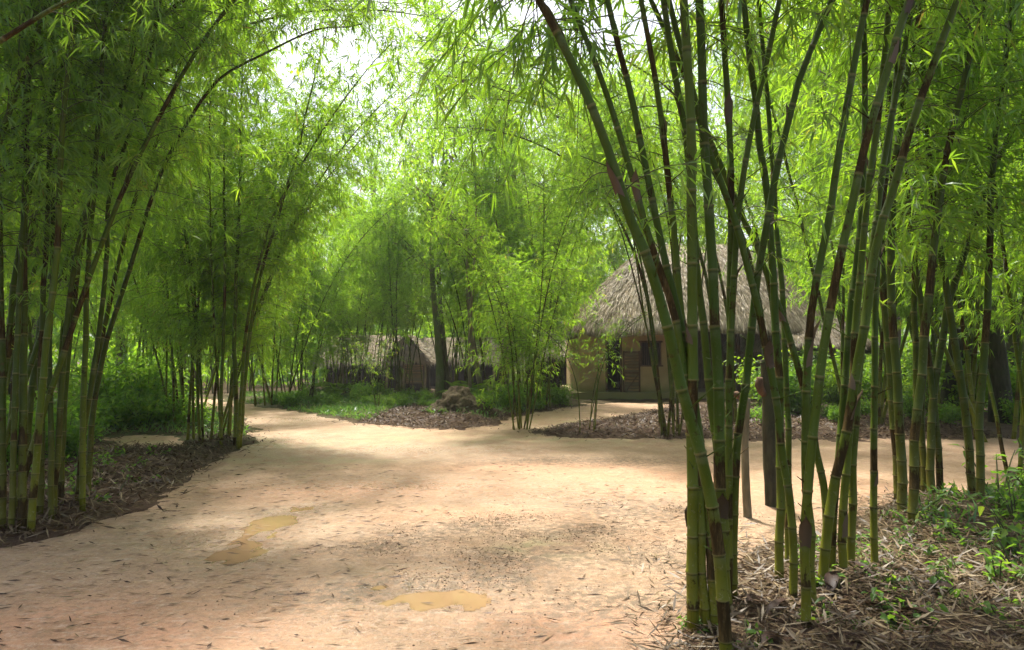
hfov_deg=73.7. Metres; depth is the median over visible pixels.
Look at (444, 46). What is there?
bamboo
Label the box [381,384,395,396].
shrub
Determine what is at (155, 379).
bush
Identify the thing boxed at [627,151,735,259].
bamboo
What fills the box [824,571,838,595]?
dry sheath
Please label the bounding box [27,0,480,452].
bamboo
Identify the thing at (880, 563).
weed plant
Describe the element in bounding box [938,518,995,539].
weed plant
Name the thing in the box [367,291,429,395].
bamboo
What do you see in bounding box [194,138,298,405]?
bamboo
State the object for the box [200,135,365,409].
bamboo
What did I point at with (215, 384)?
bamboo
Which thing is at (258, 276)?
bamboo
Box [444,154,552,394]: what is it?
bamboo
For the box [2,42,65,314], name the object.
bamboo
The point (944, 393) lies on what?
dark tree
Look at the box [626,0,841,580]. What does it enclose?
bamboo
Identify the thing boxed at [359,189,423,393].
bamboo
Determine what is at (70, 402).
shrub
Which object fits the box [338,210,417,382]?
bamboo
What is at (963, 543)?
weed plant
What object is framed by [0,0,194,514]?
bamboo
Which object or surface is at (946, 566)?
weed plant
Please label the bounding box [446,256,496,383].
bamboo
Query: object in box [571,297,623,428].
bamboo
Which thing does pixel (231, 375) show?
bamboo
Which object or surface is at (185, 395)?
shrub
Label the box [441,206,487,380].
bamboo
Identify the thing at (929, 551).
weed plant
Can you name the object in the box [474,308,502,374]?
bamboo
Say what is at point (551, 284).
bamboo
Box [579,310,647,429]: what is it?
bamboo
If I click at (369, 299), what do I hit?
bamboo
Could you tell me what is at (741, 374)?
bush
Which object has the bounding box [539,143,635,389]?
bamboo
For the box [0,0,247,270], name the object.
bamboo
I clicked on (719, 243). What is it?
dark tree
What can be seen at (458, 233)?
bamboo
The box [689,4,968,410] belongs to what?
bamboo
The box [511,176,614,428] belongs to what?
bamboo
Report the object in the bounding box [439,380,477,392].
shrub
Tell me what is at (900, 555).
weed plant
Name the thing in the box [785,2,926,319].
bamboo
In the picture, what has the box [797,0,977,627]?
bamboo
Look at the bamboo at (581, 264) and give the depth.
20.04 m
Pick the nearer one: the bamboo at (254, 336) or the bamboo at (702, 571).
the bamboo at (702, 571)
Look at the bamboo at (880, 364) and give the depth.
13.71 m
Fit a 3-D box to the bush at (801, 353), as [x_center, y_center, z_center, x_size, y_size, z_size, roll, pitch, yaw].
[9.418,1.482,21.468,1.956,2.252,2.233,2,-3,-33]
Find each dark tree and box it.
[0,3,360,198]
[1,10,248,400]
[641,1,865,358]
[660,0,919,334]
[718,7,1023,372]
[780,1,1021,423]
[785,132,1022,407]
[955,278,975,408]
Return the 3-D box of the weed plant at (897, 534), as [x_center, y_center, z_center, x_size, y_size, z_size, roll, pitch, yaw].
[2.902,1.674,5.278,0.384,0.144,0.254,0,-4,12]
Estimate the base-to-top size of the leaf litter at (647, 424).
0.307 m
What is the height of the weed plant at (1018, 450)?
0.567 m
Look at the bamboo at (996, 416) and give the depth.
10.13 m
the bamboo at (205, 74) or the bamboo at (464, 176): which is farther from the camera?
the bamboo at (464, 176)
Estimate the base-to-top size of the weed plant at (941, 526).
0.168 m
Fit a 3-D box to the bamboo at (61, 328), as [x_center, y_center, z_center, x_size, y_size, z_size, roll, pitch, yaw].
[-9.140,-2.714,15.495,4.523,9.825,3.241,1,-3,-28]
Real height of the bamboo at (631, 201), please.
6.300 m
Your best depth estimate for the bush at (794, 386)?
16.31 m
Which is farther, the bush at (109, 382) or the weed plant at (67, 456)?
the bush at (109, 382)
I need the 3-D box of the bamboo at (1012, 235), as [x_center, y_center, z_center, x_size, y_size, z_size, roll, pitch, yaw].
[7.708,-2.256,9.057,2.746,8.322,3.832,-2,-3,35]
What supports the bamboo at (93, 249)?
on the ground at (780, 618)
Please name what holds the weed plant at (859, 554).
on the ground at (780, 618)
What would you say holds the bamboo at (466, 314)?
on the ground at (780, 618)
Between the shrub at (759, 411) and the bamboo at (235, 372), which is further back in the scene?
the shrub at (759, 411)
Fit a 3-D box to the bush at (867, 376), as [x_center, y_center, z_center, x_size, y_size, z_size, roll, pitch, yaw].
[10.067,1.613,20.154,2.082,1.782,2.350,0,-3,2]
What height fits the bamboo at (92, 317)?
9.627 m
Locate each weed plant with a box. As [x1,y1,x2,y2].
[45,481,75,494]
[65,452,101,463]
[65,463,76,480]
[67,474,103,486]
[86,481,125,501]
[93,454,107,462]
[93,455,116,467]
[107,447,126,457]
[124,456,147,466]
[125,474,160,482]
[146,445,172,454]
[672,616,709,632]
[717,619,772,648]
[796,606,821,623]
[797,535,820,545]
[800,570,850,590]
[811,597,872,628]
[836,547,868,561]
[836,560,876,575]
[837,533,869,546]
[860,587,949,619]
[861,528,908,545]
[866,556,896,569]
[874,568,904,583]
[875,573,899,591]
[878,537,920,552]
[880,509,907,518]
[880,611,938,634]
[882,548,907,559]
[887,585,924,596]
[889,526,916,537]
[891,587,936,611]
[892,518,921,535]
[903,560,961,602]
[907,488,951,505]
[911,518,953,536]
[911,540,951,563]
[915,509,972,526]
[924,502,952,516]
[929,532,944,541]
[932,486,962,496]
[934,514,977,534]
[934,557,964,576]
[936,534,975,546]
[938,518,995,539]
[939,483,962,499]
[944,476,1003,493]
[947,554,974,570]
[948,444,1023,494]
[950,589,975,606]
[951,526,1000,543]
[959,538,983,549]
[968,483,1006,507]
[969,601,1023,630]
[974,487,1023,515]
[975,522,1023,567]
[975,542,1023,589]
[978,501,1023,553]
[981,481,1023,521]
[989,544,1023,565]
[990,481,1023,508]
[998,520,1015,530]
[998,590,1023,606]
[1002,567,1023,579]
[1003,544,1017,554]
[1010,470,1023,489]
[1012,441,1023,455]
[1017,438,1023,466]
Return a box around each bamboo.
[0,0,129,528]
[0,0,147,531]
[0,0,191,375]
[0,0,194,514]
[0,0,194,532]
[0,0,227,378]
[0,0,238,535]
[0,0,244,62]
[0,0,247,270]
[0,1,100,275]
[0,3,159,519]
[0,14,39,280]
[0,15,75,312]
[0,28,87,349]
[0,47,67,348]
[1,0,218,511]
[1,17,114,314]
[2,0,372,512]
[2,27,89,405]
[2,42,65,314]
[3,0,313,448]
[3,3,252,301]
[4,34,101,320]
[4,131,745,393]
[4,199,101,362]
[5,0,441,333]
[5,100,177,401]
[5,105,221,386]
[6,0,444,466]
[7,12,209,392]
[9,23,231,438]
[10,179,118,365]
[11,180,125,370]
[19,0,312,500]
[19,6,209,301]
[23,0,217,513]
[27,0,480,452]
[28,184,102,344]
[31,0,278,503]
[32,124,266,342]
[38,14,210,422]
[61,184,140,362]
[85,184,205,419]
[86,0,383,493]
[86,166,209,412]
[87,0,282,469]
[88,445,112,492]
[93,15,250,440]
[96,130,220,423]
[97,68,198,360]
[105,108,227,417]
[108,228,165,360]
[110,210,183,354]
[114,57,244,441]
[116,71,239,358]
[129,1,283,416]
[131,69,325,439]
[149,0,286,407]
[159,88,320,438]
[160,0,288,447]
[164,161,288,404]
[164,197,271,404]
[170,217,276,401]
[171,5,297,445]
[174,99,350,435]
[177,80,359,435]
[177,156,289,405]
[182,26,473,436]
[188,68,445,433]
[194,16,427,448]
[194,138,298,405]
[196,119,305,433]
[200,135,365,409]
[205,169,298,392]
[236,5,371,447]
[242,224,295,389]
[251,106,362,403]
[255,249,327,392]
[257,292,308,391]
[261,175,327,395]
[263,175,370,394]
[272,178,340,390]
[279,167,393,391]
[279,176,438,391]
[286,223,338,387]
[286,252,335,382]
[292,197,421,396]
[295,218,398,394]
[297,182,393,396]
[300,279,335,381]
[303,271,369,391]
[303,276,371,391]
[308,277,365,392]
[310,277,381,381]
[314,209,367,384]
[316,173,416,390]
[318,192,390,381]
[319,262,368,382]
[320,281,368,382]
[321,188,473,384]
[321,286,372,383]
[323,297,379,382]
[328,237,416,391]
[331,241,405,389]
[331,341,375,409]
[332,222,397,392]
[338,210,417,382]
[339,208,420,383]
[341,331,378,407]
[342,206,423,384]
[343,270,381,389]
[345,197,432,387]
[346,218,444,386]
[349,221,427,383]
[349,226,425,390]
[350,181,439,388]
[353,0,732,649]
[354,176,427,382]
[354,272,413,390]
[355,274,400,381]
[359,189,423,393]
[365,327,404,407]
[366,227,450,348]
[367,215,428,378]
[367,228,418,387]
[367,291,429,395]
[368,154,484,358]
[370,198,427,391]
[371,348,399,405]
[374,216,428,383]
[375,178,470,391]
[378,122,501,379]
[380,9,744,300]
[380,106,667,422]
[383,0,709,629]
[385,31,702,419]
[385,49,677,420]
[386,178,473,388]
[388,0,542,384]
[389,239,444,389]
[395,254,454,390]
[395,256,456,392]
[398,182,544,389]
[400,0,561,388]
[402,260,479,383]
[404,186,549,429]
[404,222,493,390]
[405,194,496,377]
[409,45,749,423]
[413,129,479,380]
[424,192,559,428]
[429,229,550,428]
[431,250,488,356]
[437,0,718,630]
[437,187,544,382]
[438,103,544,382]
[439,69,726,415]
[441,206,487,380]
[441,246,488,384]
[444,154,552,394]
[445,193,594,377]
[445,198,495,381]
[445,274,499,371]
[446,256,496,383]
[447,280,494,379]
[450,256,510,383]
[453,2,796,313]
[454,172,572,388]
[455,144,552,397]
[459,307,500,372]
[463,161,527,384]
[465,44,793,320]
[465,236,545,426]
[472,131,566,381]
[472,246,547,427]
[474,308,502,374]
[488,100,588,406]
[488,149,588,428]
[490,190,565,387]
[492,257,591,423]
[495,140,575,401]
[497,223,575,384]
[498,117,618,382]
[499,159,626,428]
[501,149,604,407]
[504,300,591,432]
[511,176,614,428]
[511,177,613,306]
[517,88,666,432]
[523,0,813,601]
[526,0,761,483]
[526,191,584,384]
[527,157,614,403]
[537,192,601,385]
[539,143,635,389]
[541,0,827,525]
[554,93,685,436]
[554,137,663,435]
[555,229,614,304]
[558,104,659,390]
[563,81,665,435]
[567,55,684,433]
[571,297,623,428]
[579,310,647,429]
[581,308,656,430]
[582,0,700,621]
[583,249,613,286]
[589,227,630,288]
[589,311,639,416]
[593,70,702,436]
[599,0,782,611]
[603,163,686,431]
[605,209,665,250]
[625,184,701,255]
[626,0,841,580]
[626,30,871,406]
[627,0,912,562]
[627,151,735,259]
[645,111,740,435]
[661,0,858,632]
[666,145,756,431]
[670,0,878,394]
[678,0,876,603]
[678,0,987,441]
[685,0,778,453]
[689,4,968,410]
[704,0,860,598]
[705,0,899,392]
[706,59,865,334]
[709,26,1023,469]
[712,167,826,357]
[716,193,755,250]
[717,144,830,295]
[730,0,940,365]
[748,0,1023,502]
[763,0,1023,511]
[764,2,899,380]
[770,0,1023,489]
[775,0,1023,571]
[777,0,992,573]
[777,0,1011,565]
[781,199,870,359]
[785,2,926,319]
[785,177,847,357]
[786,14,912,304]
[792,0,1023,493]
[794,0,1023,491]
[797,0,961,605]
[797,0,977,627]
[802,2,1004,438]
[807,0,1023,524]
[816,0,998,579]
[819,182,871,359]
[822,4,1011,424]
[824,0,1013,565]
[837,32,1009,424]
[840,0,1023,493]
[844,13,1020,421]
[860,38,1021,424]
[872,0,1023,497]
[879,14,1023,494]
[897,166,1015,333]
[897,267,993,391]
[900,0,1023,424]
[917,167,1020,420]
[918,20,1022,422]
[918,47,1020,398]
[924,99,988,408]
[931,7,1023,474]
[933,241,1021,365]
[934,0,1023,327]
[937,0,1023,314]
[951,44,1023,438]
[956,177,1021,387]
[967,44,1023,337]
[993,4,1023,302]
[994,36,1023,293]
[1003,160,1021,324]
[1004,89,1023,293]
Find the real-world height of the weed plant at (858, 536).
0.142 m
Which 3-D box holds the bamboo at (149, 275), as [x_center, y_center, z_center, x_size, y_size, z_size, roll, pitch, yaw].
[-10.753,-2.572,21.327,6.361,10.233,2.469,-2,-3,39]
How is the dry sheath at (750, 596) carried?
on the leaf litter at (798, 640)
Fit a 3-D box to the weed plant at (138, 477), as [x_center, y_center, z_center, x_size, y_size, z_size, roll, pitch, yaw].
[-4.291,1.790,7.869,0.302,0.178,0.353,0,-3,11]
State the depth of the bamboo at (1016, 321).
8.67 m
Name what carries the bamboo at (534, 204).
on the ground at (780, 618)
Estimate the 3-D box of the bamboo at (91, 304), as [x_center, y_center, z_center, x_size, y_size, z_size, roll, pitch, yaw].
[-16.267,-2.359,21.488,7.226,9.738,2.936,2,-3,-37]
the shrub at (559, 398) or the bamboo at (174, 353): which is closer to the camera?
the bamboo at (174, 353)
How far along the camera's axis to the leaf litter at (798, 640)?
3.93 m
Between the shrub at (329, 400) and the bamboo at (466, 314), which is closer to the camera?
the shrub at (329, 400)
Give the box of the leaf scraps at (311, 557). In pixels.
[1,483,761,649]
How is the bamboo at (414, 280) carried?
on the ground at (780, 618)
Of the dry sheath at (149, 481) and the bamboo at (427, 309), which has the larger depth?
the bamboo at (427, 309)
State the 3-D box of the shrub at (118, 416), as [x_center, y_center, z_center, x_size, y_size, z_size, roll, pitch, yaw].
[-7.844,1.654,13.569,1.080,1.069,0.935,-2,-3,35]
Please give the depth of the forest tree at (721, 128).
42.36 m
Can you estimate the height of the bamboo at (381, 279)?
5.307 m
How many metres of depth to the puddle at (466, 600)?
4.21 m
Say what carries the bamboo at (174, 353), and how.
on the ground at (780, 618)
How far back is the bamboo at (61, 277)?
7.70 m
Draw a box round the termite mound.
[427,385,499,414]
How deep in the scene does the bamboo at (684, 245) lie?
13.66 m
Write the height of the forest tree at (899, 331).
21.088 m
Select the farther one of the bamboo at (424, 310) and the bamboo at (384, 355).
the bamboo at (424, 310)
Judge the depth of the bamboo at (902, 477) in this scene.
6.35 m
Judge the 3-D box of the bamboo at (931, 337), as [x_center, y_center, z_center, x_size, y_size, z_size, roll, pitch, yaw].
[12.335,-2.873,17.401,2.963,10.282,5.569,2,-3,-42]
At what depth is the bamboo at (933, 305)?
18.24 m
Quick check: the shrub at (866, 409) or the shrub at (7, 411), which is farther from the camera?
the shrub at (866, 409)
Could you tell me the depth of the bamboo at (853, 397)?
4.24 m
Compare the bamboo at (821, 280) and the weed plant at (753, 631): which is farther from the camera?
the bamboo at (821, 280)
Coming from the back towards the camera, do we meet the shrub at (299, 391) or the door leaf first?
the door leaf
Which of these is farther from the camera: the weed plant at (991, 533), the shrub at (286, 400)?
the shrub at (286, 400)
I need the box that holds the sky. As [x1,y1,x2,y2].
[5,0,1020,361]
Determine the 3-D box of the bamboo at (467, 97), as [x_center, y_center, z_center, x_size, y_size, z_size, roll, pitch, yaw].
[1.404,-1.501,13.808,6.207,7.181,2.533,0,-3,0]
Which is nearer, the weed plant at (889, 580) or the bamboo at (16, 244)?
the weed plant at (889, 580)
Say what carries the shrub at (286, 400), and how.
on the ground at (780, 618)
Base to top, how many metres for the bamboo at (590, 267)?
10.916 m
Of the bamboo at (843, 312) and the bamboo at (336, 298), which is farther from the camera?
the bamboo at (336, 298)
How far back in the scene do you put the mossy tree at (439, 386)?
22.39 m
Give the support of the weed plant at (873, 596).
on the ground at (780, 618)
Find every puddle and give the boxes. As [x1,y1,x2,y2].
[203,507,314,564]
[371,585,490,611]
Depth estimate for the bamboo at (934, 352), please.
14.61 m
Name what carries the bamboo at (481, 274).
on the dirt path
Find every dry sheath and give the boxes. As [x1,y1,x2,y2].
[142,479,165,483]
[746,593,763,600]
[761,631,778,642]
[766,598,786,613]
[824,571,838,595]
[848,561,873,574]
[900,607,928,612]
[923,580,956,588]
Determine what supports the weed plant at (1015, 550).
on the ground at (780, 618)
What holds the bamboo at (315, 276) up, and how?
on the ground at (780, 618)
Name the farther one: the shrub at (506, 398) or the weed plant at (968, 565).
the shrub at (506, 398)
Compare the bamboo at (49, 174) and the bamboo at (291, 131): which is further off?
the bamboo at (291, 131)
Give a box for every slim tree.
[369,98,500,389]
[379,115,553,389]
[390,56,564,390]
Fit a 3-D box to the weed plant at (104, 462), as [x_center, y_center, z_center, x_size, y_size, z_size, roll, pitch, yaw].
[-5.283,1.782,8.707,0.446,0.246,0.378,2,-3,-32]
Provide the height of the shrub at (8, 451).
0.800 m
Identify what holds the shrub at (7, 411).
on the ground at (780, 618)
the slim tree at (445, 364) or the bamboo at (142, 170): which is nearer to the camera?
the bamboo at (142, 170)
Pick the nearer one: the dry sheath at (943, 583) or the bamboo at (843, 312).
the dry sheath at (943, 583)
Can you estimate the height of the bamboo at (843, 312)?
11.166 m
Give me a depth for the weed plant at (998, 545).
4.72 m
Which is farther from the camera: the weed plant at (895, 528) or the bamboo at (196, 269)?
the bamboo at (196, 269)
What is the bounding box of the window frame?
[639,341,662,366]
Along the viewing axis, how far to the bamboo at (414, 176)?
20.49 m
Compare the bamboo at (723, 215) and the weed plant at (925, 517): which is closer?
the weed plant at (925, 517)
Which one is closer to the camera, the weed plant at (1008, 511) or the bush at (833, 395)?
the weed plant at (1008, 511)
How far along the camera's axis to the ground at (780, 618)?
6.12 m
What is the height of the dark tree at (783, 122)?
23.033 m
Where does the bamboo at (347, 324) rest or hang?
on the ground at (780, 618)
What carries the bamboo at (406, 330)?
on the ground at (780, 618)
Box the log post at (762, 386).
[755,359,776,507]
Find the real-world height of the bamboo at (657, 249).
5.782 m
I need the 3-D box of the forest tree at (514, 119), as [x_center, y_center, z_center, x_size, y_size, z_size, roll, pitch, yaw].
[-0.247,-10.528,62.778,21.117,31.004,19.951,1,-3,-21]
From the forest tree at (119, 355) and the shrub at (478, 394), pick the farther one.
the forest tree at (119, 355)
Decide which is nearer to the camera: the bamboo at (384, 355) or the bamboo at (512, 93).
the bamboo at (512, 93)
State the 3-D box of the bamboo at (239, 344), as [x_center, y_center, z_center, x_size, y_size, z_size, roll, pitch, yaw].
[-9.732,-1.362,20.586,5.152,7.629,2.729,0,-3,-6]
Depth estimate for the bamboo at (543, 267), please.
13.19 m
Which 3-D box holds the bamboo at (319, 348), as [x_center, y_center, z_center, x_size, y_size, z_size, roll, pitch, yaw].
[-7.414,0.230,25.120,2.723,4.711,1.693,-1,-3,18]
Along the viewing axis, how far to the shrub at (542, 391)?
19.69 m
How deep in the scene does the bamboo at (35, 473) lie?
5.75 m
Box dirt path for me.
[0,399,1023,649]
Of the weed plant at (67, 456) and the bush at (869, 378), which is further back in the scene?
the bush at (869, 378)
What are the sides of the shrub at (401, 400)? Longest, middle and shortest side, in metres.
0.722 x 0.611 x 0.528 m
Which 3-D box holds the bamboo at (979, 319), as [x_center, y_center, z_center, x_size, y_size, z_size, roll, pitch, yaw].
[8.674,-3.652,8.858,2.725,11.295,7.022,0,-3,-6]
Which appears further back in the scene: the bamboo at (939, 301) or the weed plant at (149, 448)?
the bamboo at (939, 301)
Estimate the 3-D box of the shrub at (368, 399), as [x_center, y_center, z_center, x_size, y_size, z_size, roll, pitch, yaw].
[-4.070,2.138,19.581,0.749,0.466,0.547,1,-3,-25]
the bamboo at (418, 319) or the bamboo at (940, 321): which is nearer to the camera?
the bamboo at (940, 321)
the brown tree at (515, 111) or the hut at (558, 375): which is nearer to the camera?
the brown tree at (515, 111)
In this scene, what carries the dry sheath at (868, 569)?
on the leaf litter at (798, 640)
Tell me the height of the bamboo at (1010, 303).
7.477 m
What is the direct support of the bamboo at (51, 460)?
on the dirt path
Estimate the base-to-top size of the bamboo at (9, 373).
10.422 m
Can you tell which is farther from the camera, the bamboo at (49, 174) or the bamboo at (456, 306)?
the bamboo at (456, 306)
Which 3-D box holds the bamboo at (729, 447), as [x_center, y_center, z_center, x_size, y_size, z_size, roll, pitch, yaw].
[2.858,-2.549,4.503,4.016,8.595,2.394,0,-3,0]
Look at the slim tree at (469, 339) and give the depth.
19.52 m
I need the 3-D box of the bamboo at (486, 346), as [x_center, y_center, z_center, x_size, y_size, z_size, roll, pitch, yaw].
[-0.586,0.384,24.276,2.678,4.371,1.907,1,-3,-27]
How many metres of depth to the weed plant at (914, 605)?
3.77 m
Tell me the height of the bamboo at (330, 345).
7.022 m
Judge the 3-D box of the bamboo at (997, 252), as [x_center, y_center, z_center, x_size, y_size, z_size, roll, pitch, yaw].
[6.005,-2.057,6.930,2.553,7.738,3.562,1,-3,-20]
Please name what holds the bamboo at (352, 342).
on the ground at (780, 618)
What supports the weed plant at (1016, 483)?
on the ground at (780, 618)
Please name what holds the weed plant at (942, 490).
on the ground at (780, 618)
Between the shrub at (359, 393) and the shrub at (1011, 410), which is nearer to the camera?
the shrub at (1011, 410)
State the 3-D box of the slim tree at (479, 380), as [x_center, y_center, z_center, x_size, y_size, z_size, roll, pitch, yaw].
[-0.718,-2.136,20.933,5.707,9.319,6.023,0,-3,0]
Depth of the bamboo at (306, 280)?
19.68 m
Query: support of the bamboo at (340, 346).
on the ground at (780, 618)
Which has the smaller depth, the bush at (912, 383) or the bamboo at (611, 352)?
the bamboo at (611, 352)
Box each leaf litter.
[0,439,250,548]
[380,405,1010,438]
[609,479,1023,649]
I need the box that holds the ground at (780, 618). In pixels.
[0,360,1023,649]
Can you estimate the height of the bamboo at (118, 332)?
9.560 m
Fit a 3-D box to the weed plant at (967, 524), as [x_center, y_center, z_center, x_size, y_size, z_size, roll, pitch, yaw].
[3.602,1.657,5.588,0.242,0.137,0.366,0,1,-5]
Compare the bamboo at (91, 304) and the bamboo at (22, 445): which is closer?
the bamboo at (22, 445)
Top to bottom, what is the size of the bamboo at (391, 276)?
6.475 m
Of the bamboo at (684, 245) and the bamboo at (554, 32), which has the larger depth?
the bamboo at (684, 245)
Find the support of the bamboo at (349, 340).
on the ground at (780, 618)
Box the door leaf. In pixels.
[623,351,639,391]
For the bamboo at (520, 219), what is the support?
on the ground at (780, 618)
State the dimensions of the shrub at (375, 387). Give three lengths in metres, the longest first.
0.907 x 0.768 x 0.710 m
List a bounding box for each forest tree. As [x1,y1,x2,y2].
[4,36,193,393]
[92,135,238,365]
[180,94,292,389]
[316,62,443,310]
[330,30,484,333]
[426,64,573,329]
[501,2,666,316]
[532,9,723,276]
[655,81,818,259]
[696,6,834,359]
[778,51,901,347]
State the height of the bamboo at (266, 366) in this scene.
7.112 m
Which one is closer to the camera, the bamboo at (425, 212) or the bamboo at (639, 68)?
the bamboo at (639, 68)
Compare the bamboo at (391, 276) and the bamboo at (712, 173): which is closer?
the bamboo at (712, 173)
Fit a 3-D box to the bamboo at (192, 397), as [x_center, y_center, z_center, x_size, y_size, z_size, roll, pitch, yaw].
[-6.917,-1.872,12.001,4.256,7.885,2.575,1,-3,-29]
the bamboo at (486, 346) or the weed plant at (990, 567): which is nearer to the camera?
the weed plant at (990, 567)
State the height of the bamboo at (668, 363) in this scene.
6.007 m
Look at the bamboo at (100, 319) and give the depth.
6.72 m
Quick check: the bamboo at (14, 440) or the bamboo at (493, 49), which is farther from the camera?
the bamboo at (493, 49)
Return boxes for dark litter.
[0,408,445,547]
[356,402,1009,440]
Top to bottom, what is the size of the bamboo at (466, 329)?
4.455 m
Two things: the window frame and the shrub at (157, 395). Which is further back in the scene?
the window frame
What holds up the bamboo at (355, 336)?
on the ground at (780, 618)
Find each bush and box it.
[46,358,120,399]
[68,346,146,402]
[69,347,153,398]
[104,343,195,403]
[106,343,207,395]
[114,347,187,384]
[724,350,801,404]
[738,349,828,414]
[788,342,839,394]
[802,357,868,407]
[815,350,883,401]
[849,359,882,397]
[878,339,912,397]
[878,357,911,394]
[881,360,943,401]
[902,362,942,392]
[906,334,1021,411]
[984,352,1022,407]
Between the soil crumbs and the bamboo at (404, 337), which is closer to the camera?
the soil crumbs
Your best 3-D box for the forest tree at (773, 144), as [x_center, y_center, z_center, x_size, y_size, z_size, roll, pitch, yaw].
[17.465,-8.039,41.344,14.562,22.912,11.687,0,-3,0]
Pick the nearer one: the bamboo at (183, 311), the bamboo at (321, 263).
the bamboo at (183, 311)
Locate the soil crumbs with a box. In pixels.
[0,465,773,649]
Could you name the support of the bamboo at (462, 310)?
on the ground at (780, 618)
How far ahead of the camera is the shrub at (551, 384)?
21.45 m
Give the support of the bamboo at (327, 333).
on the ground at (780, 618)
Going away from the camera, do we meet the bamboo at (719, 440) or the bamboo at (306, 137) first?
the bamboo at (719, 440)
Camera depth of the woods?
46.18 m
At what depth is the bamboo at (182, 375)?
14.00 m
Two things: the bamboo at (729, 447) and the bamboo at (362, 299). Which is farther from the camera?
the bamboo at (362, 299)
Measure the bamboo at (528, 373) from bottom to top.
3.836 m
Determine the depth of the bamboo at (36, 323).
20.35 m
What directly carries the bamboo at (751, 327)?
on the ground at (780, 618)
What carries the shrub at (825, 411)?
on the ground at (780, 618)
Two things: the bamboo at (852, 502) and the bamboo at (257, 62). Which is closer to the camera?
the bamboo at (852, 502)
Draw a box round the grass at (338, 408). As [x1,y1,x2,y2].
[94,390,1023,524]
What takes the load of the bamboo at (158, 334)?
on the ground at (780, 618)
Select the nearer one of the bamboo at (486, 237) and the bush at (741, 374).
the bamboo at (486, 237)
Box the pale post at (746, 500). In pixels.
[734,391,751,517]
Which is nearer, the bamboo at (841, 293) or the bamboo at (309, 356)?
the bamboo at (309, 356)
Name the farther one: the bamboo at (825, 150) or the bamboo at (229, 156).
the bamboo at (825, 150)
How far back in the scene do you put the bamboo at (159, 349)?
14.81 m
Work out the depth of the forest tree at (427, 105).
59.08 m
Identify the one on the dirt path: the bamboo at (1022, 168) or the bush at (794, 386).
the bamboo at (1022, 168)
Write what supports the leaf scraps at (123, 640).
on the dirt path
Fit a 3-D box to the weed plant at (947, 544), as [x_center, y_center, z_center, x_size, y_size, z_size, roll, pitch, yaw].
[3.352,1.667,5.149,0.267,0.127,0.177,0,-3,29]
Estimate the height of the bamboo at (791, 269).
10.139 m
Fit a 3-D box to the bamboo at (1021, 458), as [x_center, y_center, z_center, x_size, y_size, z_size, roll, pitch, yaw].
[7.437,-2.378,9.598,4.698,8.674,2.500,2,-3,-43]
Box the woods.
[5,181,1022,386]
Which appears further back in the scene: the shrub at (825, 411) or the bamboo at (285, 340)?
the bamboo at (285, 340)
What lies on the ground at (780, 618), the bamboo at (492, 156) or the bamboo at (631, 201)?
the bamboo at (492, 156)
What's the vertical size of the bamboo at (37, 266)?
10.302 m
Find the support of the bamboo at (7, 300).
on the ground at (780, 618)
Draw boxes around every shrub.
[6,382,54,418]
[6,391,46,425]
[6,397,89,452]
[6,411,67,465]
[32,399,117,457]
[34,393,119,436]
[35,382,80,422]
[57,386,119,424]
[98,381,144,428]
[100,383,178,426]
[110,383,177,428]
[150,382,195,415]
[156,392,195,424]
[169,397,217,426]
[262,391,281,404]
[277,386,305,407]
[292,387,307,401]
[303,381,321,397]
[307,394,325,403]
[314,382,354,395]
[319,387,343,395]
[320,394,342,404]
[343,379,371,395]
[351,380,376,401]
[360,392,382,403]
[366,379,387,393]
[372,390,385,404]
[376,395,396,407]
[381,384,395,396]
[387,392,411,405]
[399,387,417,395]
[411,391,426,401]
[416,398,430,405]
[419,390,437,401]
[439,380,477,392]
[468,385,495,402]
[471,389,486,398]
[472,379,528,402]
[474,388,502,413]
[487,380,529,403]
[490,377,529,412]
[511,382,546,403]
[522,395,547,409]
[534,376,566,399]
[548,383,577,405]
[737,405,758,418]
[751,404,784,422]
[790,390,827,414]
[820,404,836,417]
[827,404,838,421]
[860,396,870,415]
[886,385,928,418]
[937,397,960,424]
[943,402,961,419]
[990,390,1020,424]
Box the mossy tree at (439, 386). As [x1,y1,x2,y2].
[383,132,498,398]
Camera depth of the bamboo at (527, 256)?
21.99 m
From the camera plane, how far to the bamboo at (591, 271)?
38.57 m
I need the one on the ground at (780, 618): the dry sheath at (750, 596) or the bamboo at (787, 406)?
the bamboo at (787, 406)
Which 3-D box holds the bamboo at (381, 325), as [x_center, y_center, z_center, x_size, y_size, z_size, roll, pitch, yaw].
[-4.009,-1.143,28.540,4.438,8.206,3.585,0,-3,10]
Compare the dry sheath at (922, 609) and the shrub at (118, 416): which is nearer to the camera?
the dry sheath at (922, 609)
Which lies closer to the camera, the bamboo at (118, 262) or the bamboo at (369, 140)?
the bamboo at (118, 262)
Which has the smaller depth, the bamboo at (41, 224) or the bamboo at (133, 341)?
the bamboo at (41, 224)
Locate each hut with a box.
[306,334,408,389]
[381,335,435,390]
[420,337,500,385]
[519,328,566,388]
[560,242,878,399]
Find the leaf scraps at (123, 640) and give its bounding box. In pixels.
[0,463,767,649]
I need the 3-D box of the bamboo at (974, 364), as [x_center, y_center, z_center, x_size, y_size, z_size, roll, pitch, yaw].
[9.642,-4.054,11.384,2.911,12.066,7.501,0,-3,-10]
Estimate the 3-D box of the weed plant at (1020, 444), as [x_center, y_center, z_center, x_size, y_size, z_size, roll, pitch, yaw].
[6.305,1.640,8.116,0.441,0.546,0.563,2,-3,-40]
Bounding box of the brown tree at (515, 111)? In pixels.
[427,34,682,388]
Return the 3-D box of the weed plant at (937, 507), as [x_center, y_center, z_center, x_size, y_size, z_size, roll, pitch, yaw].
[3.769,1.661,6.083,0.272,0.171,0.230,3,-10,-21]

